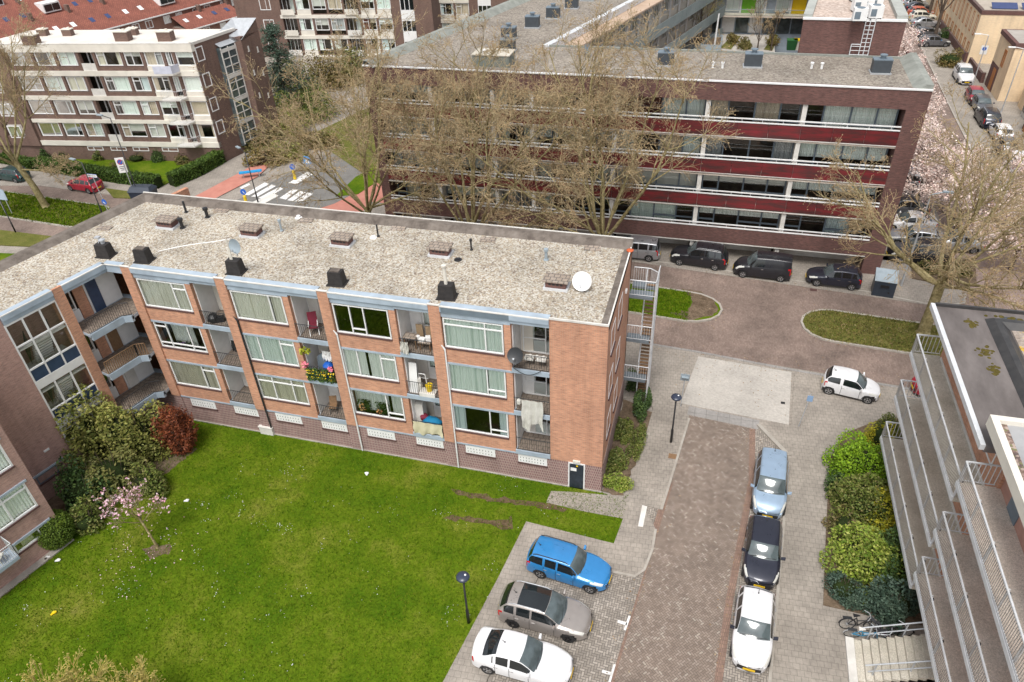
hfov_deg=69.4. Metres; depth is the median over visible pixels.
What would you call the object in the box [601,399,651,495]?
bed soil
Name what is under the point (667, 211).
window
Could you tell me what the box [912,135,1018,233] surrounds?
cherry tree
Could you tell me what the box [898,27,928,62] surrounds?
cherry tree
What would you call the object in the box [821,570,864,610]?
bed shrub
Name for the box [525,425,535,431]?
balcony door
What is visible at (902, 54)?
cherry tree
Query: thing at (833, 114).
window
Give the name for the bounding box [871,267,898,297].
recycling container
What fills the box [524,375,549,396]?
loggia window
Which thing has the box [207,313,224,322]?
dark bags
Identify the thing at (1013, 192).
cherry tree
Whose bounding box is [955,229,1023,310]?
street plateau
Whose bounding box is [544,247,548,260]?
roof pipe
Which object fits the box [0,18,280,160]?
banded flats
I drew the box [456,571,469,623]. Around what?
street lamp
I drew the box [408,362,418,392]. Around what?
white board
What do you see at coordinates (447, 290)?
tarred chimney
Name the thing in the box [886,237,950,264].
parked car
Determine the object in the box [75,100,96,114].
window
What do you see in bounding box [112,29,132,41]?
brick chimney
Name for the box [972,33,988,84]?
street lamp
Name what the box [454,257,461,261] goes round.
roof pipe
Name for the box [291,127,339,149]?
thicket bush
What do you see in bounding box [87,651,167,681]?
budding bush
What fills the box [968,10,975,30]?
window
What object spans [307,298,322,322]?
balcony door
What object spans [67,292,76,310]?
gallery window
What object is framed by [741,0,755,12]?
door panel
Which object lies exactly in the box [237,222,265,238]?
brick vent box
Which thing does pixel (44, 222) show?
median kerb
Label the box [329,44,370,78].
thicket bush
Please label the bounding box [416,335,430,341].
crockery
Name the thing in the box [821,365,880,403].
parked car
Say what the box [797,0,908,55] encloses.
raised roof block
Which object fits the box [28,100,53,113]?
window
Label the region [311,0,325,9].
window
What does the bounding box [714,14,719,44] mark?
pole
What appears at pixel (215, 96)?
gable window
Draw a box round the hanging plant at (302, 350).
[299,346,310,368]
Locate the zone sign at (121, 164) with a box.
[114,157,131,185]
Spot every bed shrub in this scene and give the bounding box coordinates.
[819,521,905,585]
[821,428,887,486]
[821,504,861,540]
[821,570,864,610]
[823,464,847,503]
[825,470,892,528]
[853,574,919,635]
[855,586,868,604]
[857,420,895,450]
[865,485,896,533]
[867,524,907,588]
[875,412,901,438]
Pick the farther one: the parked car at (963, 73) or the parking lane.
the parked car at (963, 73)
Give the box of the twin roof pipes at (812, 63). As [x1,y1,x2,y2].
[810,62,823,68]
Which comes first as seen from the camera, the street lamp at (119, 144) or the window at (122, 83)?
the street lamp at (119, 144)
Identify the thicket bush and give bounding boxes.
[241,122,282,154]
[242,146,288,167]
[259,140,310,161]
[268,57,322,95]
[273,96,311,139]
[274,79,340,123]
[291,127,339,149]
[296,48,365,92]
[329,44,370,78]
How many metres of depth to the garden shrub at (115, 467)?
41.55 m
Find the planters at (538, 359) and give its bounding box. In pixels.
[524,354,546,361]
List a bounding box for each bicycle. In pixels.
[838,610,879,631]
[843,623,885,638]
[867,616,891,636]
[874,620,914,637]
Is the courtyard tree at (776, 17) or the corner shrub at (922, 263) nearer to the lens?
the corner shrub at (922, 263)
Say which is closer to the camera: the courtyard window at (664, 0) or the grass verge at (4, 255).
the grass verge at (4, 255)
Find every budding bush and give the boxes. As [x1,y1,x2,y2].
[16,646,114,681]
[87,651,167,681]
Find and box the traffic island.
[253,193,278,202]
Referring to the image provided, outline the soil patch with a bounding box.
[142,544,171,558]
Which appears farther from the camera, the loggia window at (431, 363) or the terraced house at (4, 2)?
the terraced house at (4, 2)
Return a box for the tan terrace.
[926,0,1023,63]
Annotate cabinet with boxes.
[258,424,274,435]
[414,400,426,421]
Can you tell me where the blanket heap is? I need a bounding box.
[423,415,441,424]
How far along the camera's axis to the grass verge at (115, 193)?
76.05 m
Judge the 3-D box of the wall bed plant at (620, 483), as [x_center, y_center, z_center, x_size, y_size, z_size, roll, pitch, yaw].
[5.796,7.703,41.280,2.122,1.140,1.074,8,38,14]
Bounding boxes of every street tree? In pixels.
[928,0,933,12]
[934,0,953,33]
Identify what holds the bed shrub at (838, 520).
on the bed at (828, 601)
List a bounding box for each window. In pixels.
[0,104,13,115]
[0,445,14,476]
[0,483,39,534]
[6,125,21,137]
[8,52,32,65]
[13,522,46,555]
[18,76,44,90]
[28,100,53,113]
[33,52,56,65]
[36,465,60,486]
[37,122,62,135]
[43,76,66,90]
[53,100,75,113]
[56,52,78,65]
[62,123,83,135]
[65,76,88,90]
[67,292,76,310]
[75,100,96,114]
[84,123,105,136]
[88,337,95,350]
[95,52,123,65]
[95,76,112,89]
[103,100,121,113]
[104,76,131,90]
[112,101,139,114]
[120,123,147,136]
[123,52,143,65]
[131,76,151,90]
[132,147,148,150]
[136,278,193,313]
[140,101,159,114]
[143,52,164,65]
[147,124,166,136]
[151,76,172,90]
[153,322,208,354]
[159,101,179,114]
[161,147,178,151]
[163,15,171,23]
[165,52,173,65]
[167,124,186,137]
[169,361,221,391]
[172,76,181,90]
[175,52,195,65]
[180,101,188,114]
[182,76,203,90]
[187,124,195,137]
[189,101,209,115]
[195,45,205,61]
[196,124,216,137]
[202,72,212,87]
[209,96,218,111]
[215,119,225,134]
[229,290,288,326]
[243,335,299,368]
[256,375,310,406]
[281,0,294,12]
[295,0,309,9]
[299,18,313,29]
[303,39,317,49]
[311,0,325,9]
[315,18,329,29]
[318,39,332,49]
[327,0,341,8]
[330,18,345,29]
[331,303,392,340]
[335,39,348,49]
[341,349,399,383]
[348,18,361,32]
[350,390,405,422]
[360,0,374,8]
[362,18,377,29]
[366,39,379,49]
[376,0,390,8]
[379,18,393,29]
[381,39,395,49]
[385,84,427,101]
[388,118,431,137]
[393,152,435,170]
[397,182,438,200]
[422,312,429,325]
[428,361,434,368]
[437,86,489,106]
[440,3,453,14]
[441,121,491,142]
[442,317,504,356]
[445,157,493,173]
[446,186,495,202]
[448,364,506,399]
[452,406,509,439]
[455,3,468,14]
[498,90,528,108]
[500,125,529,144]
[501,160,518,177]
[503,191,531,208]
[522,325,548,354]
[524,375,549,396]
[526,420,549,435]
[537,91,608,110]
[537,127,611,149]
[538,163,610,184]
[539,194,608,210]
[606,405,610,440]
[608,362,613,400]
[610,317,615,356]
[613,377,617,412]
[615,202,693,222]
[615,338,619,373]
[616,168,697,190]
[617,292,622,330]
[618,24,625,39]
[618,132,701,156]
[620,95,706,120]
[631,16,637,31]
[642,9,648,25]
[653,3,659,18]
[663,0,669,12]
[697,207,779,230]
[701,175,786,197]
[705,137,793,170]
[709,100,801,129]
[725,0,739,10]
[755,0,764,11]
[775,0,790,11]
[784,216,867,237]
[790,181,877,204]
[797,143,888,177]
[805,106,898,129]
[959,0,964,18]
[962,3,968,22]
[965,7,971,26]
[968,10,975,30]
[972,15,978,34]
[985,452,996,466]
[1000,49,1007,67]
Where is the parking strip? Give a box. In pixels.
[883,161,954,260]
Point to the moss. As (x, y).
(972, 324)
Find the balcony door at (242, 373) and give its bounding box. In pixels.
[240,372,247,385]
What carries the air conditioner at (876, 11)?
on the raised roof block at (829, 27)
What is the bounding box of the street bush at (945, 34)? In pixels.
[939,27,950,38]
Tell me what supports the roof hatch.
on the apartment block at (795, 117)
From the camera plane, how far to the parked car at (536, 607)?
34.08 m
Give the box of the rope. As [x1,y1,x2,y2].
[158,238,229,251]
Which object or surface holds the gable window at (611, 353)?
in the apartment block at (72, 311)
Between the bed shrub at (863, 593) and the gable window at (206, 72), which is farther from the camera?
the gable window at (206, 72)
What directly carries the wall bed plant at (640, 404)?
on the bed soil
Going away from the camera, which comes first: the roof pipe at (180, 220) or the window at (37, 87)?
the roof pipe at (180, 220)
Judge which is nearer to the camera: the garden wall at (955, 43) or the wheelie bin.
the wheelie bin
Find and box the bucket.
[425,382,431,391]
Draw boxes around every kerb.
[0,191,110,227]
[611,529,656,576]
[628,282,722,322]
[632,258,966,303]
[635,342,910,389]
[660,418,689,509]
[757,424,790,455]
[768,455,789,681]
[800,309,935,354]
[907,22,1003,213]
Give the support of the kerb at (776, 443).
on the pavement at (669, 368)
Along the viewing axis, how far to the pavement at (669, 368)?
49.50 m
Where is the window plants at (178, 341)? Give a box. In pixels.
[167,338,203,348]
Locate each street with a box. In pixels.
[0,186,964,386]
[902,23,1007,252]
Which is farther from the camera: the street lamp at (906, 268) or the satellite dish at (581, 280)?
the street lamp at (906, 268)
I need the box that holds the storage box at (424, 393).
[417,377,437,397]
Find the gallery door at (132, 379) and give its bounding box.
[124,368,138,387]
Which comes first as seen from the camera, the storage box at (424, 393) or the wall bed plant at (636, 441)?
the storage box at (424, 393)
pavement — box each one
[0,137,287,197]
[364,202,964,304]
[623,341,911,495]
[763,374,924,681]
[908,16,1023,229]
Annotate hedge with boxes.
[0,151,34,168]
[31,155,164,188]
[165,149,226,186]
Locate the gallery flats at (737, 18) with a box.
[711,0,808,52]
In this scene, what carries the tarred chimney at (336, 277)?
on the apartment block at (72, 311)
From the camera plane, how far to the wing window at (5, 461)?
35.97 m
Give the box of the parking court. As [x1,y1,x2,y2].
[491,573,643,681]
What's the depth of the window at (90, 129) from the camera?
81.79 m
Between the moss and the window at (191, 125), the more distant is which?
the window at (191, 125)
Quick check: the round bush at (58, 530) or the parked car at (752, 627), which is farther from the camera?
the round bush at (58, 530)
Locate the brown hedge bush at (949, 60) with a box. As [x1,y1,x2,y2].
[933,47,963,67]
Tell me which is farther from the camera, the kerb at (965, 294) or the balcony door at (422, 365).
the kerb at (965, 294)
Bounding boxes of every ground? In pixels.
[0,52,910,681]
[317,108,380,183]
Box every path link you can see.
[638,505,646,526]
[646,507,657,523]
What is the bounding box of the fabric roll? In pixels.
[400,341,408,354]
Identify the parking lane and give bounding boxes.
[723,428,781,681]
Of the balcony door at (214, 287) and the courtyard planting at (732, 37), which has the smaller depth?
the balcony door at (214, 287)
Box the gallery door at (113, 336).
[106,329,123,351]
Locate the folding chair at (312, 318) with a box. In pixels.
[306,311,319,335]
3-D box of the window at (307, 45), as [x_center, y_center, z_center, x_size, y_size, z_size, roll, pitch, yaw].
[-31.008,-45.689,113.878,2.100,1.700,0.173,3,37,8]
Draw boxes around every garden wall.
[939,19,967,61]
[968,57,985,82]
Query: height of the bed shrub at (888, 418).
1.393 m
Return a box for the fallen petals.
[98,508,218,598]
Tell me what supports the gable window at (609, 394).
in the apartment block at (72, 311)
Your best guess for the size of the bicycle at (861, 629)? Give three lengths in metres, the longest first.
1.858 x 1.072 x 0.620 m
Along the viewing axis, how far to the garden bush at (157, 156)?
82.23 m
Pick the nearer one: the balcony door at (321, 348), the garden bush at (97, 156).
the balcony door at (321, 348)
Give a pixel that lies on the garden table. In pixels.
(408, 335)
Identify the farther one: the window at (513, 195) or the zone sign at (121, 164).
the zone sign at (121, 164)
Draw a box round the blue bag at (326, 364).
[323,361,333,377]
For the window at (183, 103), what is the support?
in the banded flats at (143, 90)
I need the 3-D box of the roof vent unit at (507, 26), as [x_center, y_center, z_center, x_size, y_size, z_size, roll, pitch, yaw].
[-0.274,-26.974,64.291,1.400,1.340,0.950,6,37,12]
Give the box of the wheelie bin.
[786,38,797,49]
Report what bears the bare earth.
on the median at (686, 300)
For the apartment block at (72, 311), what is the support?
on the ground at (18, 248)
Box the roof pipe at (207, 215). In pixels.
[202,207,210,218]
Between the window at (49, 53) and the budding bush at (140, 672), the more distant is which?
the window at (49, 53)
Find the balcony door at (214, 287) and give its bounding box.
[212,286,223,309]
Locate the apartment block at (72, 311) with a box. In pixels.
[0,187,633,596]
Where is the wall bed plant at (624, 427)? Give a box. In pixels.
[613,416,636,445]
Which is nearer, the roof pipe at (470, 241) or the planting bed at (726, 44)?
the roof pipe at (470, 241)
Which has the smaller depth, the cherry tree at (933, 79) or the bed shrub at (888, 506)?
the bed shrub at (888, 506)
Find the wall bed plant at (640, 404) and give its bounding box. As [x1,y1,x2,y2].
[632,386,652,422]
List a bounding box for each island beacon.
[240,189,246,200]
[289,164,296,178]
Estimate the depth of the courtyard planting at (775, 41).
93.45 m
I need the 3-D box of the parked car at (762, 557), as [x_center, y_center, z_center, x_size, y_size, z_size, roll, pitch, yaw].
[12.530,10.331,36.868,2.070,1.606,4.082,10,38,16]
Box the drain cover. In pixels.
[668,453,676,458]
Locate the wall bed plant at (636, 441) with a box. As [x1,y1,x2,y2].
[624,422,646,461]
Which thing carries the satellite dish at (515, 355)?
attached to the apartment block at (72, 311)
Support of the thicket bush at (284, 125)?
on the ground at (18, 248)
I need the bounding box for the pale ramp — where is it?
[682,356,791,424]
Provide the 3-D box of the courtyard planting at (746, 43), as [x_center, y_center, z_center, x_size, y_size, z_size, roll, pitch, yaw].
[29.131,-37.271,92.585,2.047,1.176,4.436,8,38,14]
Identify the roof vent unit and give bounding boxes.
[499,34,516,51]
[500,22,517,38]
[524,12,540,28]
[545,3,560,19]
[564,0,579,8]
[656,47,675,66]
[743,48,763,68]
[868,53,893,74]
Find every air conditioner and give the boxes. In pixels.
[850,0,867,11]
[851,6,868,22]
[867,0,874,7]
[867,4,884,19]
[874,0,883,3]
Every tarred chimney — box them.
[93,235,117,259]
[132,246,156,264]
[225,239,247,275]
[326,268,348,287]
[436,264,458,301]
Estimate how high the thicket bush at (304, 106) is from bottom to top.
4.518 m
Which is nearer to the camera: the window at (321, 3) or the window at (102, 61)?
the window at (102, 61)
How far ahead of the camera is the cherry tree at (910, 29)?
95.80 m
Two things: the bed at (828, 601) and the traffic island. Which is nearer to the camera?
the bed at (828, 601)
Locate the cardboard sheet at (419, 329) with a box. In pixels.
[415,324,430,336]
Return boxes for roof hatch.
[471,48,514,67]
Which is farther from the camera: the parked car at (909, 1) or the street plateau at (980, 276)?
the parked car at (909, 1)
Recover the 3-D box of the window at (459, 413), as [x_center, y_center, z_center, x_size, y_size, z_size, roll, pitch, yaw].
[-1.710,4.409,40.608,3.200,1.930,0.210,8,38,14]
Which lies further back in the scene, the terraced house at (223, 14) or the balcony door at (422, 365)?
the terraced house at (223, 14)
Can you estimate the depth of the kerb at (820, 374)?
50.00 m
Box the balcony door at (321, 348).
[318,345,331,361]
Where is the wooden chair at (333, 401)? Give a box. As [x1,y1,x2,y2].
[329,395,337,412]
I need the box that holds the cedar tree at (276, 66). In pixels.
[260,19,321,102]
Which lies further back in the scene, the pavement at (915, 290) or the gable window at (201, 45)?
the gable window at (201, 45)
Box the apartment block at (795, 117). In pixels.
[362,0,933,273]
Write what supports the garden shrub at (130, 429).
on the soil bed at (55, 502)
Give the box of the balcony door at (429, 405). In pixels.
[426,401,434,415]
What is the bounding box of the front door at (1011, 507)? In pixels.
[1006,497,1018,525]
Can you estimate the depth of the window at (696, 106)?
56.15 m
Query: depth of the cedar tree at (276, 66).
92.00 m
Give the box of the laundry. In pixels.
[322,351,331,361]
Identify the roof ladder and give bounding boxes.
[849,4,876,55]
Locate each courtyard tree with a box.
[692,0,724,41]
[748,0,770,47]
[765,6,787,50]
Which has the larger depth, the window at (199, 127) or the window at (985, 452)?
the window at (199, 127)
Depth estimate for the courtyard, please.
94.58 m
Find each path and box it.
[196,164,269,197]
[322,183,383,211]
[443,387,688,681]
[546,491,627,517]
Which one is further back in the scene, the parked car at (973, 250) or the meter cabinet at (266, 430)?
the parked car at (973, 250)
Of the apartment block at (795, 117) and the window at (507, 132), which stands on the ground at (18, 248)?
the apartment block at (795, 117)
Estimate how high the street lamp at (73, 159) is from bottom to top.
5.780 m
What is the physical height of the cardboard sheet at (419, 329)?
1.050 m
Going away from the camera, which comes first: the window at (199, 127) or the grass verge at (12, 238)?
the grass verge at (12, 238)
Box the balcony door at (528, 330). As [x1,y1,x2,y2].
[521,325,533,350]
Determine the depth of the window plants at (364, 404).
42.47 m
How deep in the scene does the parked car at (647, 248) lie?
60.77 m
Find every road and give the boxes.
[218,147,328,199]
[232,152,361,207]
[614,415,749,681]
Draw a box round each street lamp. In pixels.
[0,200,15,232]
[69,158,101,212]
[96,114,135,185]
[235,146,258,201]
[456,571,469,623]
[670,393,681,442]
[900,190,953,285]
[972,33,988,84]
[1001,46,1023,111]
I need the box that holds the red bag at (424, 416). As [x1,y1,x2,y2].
[420,413,427,420]
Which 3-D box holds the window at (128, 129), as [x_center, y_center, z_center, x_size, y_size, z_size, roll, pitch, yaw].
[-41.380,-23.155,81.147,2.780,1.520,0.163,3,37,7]
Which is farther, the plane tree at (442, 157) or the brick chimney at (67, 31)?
the brick chimney at (67, 31)
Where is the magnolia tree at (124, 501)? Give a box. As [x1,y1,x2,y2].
[92,477,170,548]
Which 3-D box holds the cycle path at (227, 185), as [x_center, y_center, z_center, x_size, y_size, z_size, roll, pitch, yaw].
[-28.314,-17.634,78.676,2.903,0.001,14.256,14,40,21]
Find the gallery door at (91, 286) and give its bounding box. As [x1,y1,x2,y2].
[84,279,106,311]
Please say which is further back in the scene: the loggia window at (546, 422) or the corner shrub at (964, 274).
the corner shrub at (964, 274)
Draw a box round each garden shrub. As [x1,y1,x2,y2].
[46,382,118,476]
[53,453,119,518]
[68,494,105,536]
[81,445,154,503]
[85,398,173,461]
[126,462,170,503]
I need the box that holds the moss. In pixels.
[963,315,1023,375]
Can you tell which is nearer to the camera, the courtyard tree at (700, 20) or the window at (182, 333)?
the window at (182, 333)
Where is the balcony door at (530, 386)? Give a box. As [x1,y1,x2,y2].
[523,374,534,392]
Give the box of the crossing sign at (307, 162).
[303,156,311,180]
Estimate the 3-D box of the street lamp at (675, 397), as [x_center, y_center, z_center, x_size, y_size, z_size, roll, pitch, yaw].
[9.422,4.561,43.084,0.620,3.655,0.620,8,38,14]
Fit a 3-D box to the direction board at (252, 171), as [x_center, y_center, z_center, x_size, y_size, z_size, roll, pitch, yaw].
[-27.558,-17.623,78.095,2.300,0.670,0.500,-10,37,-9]
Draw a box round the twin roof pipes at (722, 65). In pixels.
[712,61,724,67]
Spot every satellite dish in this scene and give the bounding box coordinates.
[229,239,240,255]
[507,347,522,364]
[572,271,591,290]
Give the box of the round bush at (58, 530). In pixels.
[32,509,75,550]
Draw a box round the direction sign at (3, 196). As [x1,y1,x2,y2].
[0,189,11,212]
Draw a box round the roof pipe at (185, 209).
[182,201,187,212]
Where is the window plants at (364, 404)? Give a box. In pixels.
[357,399,389,414]
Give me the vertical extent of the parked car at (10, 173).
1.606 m
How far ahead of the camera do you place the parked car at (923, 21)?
114.13 m
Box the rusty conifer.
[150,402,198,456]
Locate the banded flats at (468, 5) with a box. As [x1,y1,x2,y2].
[439,0,507,27]
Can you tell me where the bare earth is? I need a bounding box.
[673,288,717,319]
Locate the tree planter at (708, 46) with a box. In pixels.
[685,34,722,49]
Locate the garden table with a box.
[402,332,432,351]
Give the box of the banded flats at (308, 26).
[233,0,440,56]
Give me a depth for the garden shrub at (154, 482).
41.73 m
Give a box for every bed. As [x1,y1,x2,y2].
[0,557,52,597]
[15,422,196,548]
[721,36,740,48]
[764,34,777,49]
[823,418,922,625]
[911,258,976,286]
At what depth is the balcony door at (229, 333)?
44.07 m
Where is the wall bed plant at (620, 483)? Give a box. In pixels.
[603,472,634,492]
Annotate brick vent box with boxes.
[152,214,179,230]
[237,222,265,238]
[327,231,355,248]
[426,240,453,258]
[542,272,570,292]
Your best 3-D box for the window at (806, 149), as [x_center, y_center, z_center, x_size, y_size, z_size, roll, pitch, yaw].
[24.434,-13.498,55.098,6.140,2.590,0.162,8,38,14]
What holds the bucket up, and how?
on the storage box at (424, 393)
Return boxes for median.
[1,192,107,225]
[628,284,720,319]
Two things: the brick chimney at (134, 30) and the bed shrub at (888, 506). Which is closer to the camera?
the bed shrub at (888, 506)
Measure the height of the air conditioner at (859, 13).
1.010 m
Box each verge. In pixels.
[0,230,50,246]
[0,253,14,259]
[105,188,130,198]
[336,166,377,196]
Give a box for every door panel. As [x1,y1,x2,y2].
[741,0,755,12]
[791,0,806,13]
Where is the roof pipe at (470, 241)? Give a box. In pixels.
[469,238,472,250]
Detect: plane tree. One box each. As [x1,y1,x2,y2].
[0,0,80,207]
[188,0,460,217]
[364,0,620,229]
[398,0,744,235]
[803,79,1023,336]
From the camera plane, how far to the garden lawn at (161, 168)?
81.84 m
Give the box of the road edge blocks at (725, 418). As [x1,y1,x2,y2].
[687,406,759,428]
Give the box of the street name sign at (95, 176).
[87,174,107,209]
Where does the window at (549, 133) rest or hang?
in the apartment block at (795, 117)
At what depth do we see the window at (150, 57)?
76.06 m
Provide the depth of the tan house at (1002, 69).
87.01 m
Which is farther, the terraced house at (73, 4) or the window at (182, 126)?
the terraced house at (73, 4)
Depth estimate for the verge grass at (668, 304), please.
55.88 m
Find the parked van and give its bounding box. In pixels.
[733,251,792,281]
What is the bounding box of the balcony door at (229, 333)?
[227,332,233,341]
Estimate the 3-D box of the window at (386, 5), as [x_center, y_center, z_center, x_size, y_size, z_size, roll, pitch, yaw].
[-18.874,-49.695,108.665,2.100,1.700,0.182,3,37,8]
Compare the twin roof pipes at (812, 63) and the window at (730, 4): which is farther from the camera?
the window at (730, 4)
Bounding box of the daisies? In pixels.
[11,463,562,681]
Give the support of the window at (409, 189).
in the apartment block at (795, 117)
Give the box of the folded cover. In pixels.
[317,353,325,369]
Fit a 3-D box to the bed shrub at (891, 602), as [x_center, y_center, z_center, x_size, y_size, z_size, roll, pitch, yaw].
[17.535,11.776,34.336,2.812,1.945,2.583,-30,44,-31]
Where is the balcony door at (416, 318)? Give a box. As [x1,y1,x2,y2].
[409,311,423,332]
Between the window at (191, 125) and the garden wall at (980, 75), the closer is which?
the window at (191, 125)
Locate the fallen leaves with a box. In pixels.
[603,268,942,681]
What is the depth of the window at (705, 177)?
58.05 m
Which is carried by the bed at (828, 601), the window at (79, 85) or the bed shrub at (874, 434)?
the bed shrub at (874, 434)
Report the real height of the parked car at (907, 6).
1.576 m
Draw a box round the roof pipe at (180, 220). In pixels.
[177,217,185,228]
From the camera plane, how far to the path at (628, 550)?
38.82 m
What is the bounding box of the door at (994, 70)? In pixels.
[987,67,995,89]
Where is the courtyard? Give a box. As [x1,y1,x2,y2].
[721,34,774,51]
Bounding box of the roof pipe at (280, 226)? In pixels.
[277,219,282,231]
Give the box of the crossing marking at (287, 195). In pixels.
[240,172,311,201]
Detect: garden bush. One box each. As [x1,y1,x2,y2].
[39,148,51,158]
[92,150,104,160]
[109,162,127,168]
[126,152,146,161]
[151,150,164,162]
[174,153,189,164]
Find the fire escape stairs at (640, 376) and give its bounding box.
[624,265,660,400]
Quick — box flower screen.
[304,367,336,383]
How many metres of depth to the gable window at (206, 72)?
77.22 m
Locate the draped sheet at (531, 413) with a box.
[521,400,542,431]
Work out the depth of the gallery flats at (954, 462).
29.90 m
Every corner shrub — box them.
[917,259,944,274]
[943,260,972,277]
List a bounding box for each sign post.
[680,373,689,405]
[798,394,813,426]
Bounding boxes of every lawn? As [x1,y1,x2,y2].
[0,421,627,681]
[53,159,191,184]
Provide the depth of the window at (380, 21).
110.23 m
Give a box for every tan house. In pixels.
[985,29,1023,101]
[1017,89,1023,131]
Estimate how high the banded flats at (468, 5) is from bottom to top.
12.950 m
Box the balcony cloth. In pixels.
[413,421,442,437]
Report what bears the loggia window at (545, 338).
in the apartment block at (72, 311)
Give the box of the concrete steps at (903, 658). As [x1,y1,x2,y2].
[845,621,934,681]
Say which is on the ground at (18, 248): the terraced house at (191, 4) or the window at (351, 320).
the terraced house at (191, 4)
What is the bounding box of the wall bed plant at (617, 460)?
[605,446,628,475]
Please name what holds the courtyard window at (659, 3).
in the apartment block at (795, 117)
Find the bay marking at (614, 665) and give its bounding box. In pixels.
[602,616,630,681]
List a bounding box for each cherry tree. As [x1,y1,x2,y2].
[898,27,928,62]
[899,49,940,97]
[901,23,920,45]
[902,122,973,196]
[912,112,956,162]
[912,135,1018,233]
[922,101,938,133]
[923,62,937,82]
[925,81,950,127]
[976,197,1023,269]
[982,153,1023,220]
[1003,182,1023,199]
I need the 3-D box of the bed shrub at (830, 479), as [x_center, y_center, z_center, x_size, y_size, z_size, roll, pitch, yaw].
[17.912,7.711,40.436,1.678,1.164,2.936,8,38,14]
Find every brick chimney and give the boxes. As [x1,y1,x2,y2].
[19,32,41,44]
[36,27,49,35]
[60,27,74,35]
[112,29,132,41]
[125,26,139,34]
[155,28,175,41]
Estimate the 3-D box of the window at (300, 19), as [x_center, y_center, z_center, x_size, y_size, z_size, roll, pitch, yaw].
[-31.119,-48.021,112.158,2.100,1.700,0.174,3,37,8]
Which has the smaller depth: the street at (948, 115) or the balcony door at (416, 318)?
the balcony door at (416, 318)
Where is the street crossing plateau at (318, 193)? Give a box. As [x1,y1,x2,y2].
[268,172,333,206]
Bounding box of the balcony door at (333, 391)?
[328,386,340,400]
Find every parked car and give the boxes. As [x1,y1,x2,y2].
[0,165,30,182]
[66,174,103,193]
[127,184,157,198]
[471,626,573,681]
[497,581,592,642]
[526,535,611,593]
[627,235,660,261]
[670,240,728,270]
[729,585,778,673]
[741,515,785,590]
[750,447,791,519]
[805,263,862,290]
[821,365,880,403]
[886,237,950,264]
[891,225,940,242]
[892,210,937,228]
[897,194,930,214]
[903,0,928,4]
[903,182,919,194]
[904,1,929,10]
[906,169,920,183]
[907,6,933,14]
[908,10,936,19]
[910,16,940,27]
[910,376,919,395]
[915,26,941,36]
[918,33,950,46]
[940,229,986,253]
[952,63,975,83]
[964,85,984,104]
[970,92,994,110]
[973,107,1001,127]
[987,123,1013,139]
[994,136,1017,153]
[1002,150,1023,172]
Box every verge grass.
[629,284,690,320]
[803,309,942,355]
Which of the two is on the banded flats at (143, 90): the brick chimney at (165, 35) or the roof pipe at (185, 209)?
the brick chimney at (165, 35)
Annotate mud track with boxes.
[443,515,512,529]
[451,489,566,511]
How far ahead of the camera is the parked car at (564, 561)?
36.18 m
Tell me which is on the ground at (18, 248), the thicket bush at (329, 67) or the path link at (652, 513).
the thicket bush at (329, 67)
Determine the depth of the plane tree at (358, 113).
55.09 m
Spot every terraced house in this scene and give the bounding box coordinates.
[0,0,11,5]
[0,0,35,25]
[0,13,40,37]
[22,0,64,16]
[34,4,89,29]
[60,0,99,9]
[71,0,127,29]
[105,0,161,29]
[143,0,188,28]
[171,4,216,28]
[181,0,216,11]
[201,0,236,28]
[216,0,234,7]
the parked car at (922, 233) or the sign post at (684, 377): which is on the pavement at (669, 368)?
the sign post at (684, 377)
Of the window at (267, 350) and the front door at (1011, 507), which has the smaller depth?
the front door at (1011, 507)
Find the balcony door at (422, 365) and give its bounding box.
[416,359,429,377]
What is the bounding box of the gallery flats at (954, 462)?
[879,302,1023,681]
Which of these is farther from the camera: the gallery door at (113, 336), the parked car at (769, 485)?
the gallery door at (113, 336)
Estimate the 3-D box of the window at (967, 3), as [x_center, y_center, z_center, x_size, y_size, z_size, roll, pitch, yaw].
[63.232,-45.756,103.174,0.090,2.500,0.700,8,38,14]
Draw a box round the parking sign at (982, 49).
[979,45,988,53]
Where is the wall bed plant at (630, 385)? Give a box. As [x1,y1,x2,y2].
[625,367,643,391]
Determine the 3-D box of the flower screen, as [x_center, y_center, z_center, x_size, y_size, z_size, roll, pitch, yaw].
[-10.765,1.947,41.621,1.889,0.966,0.302,8,38,14]
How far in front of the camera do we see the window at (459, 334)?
37.28 m
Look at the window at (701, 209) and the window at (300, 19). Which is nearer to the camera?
the window at (701, 209)
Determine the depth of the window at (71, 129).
82.08 m
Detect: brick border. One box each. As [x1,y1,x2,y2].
[611,483,672,681]
[714,428,754,681]
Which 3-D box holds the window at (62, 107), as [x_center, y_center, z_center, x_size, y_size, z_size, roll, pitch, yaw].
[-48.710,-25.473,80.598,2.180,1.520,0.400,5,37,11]
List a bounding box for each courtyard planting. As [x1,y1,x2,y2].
[726,32,738,45]
[736,36,752,50]
[765,34,780,47]
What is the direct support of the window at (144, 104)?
in the banded flats at (143, 90)
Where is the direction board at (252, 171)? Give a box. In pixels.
[239,169,261,177]

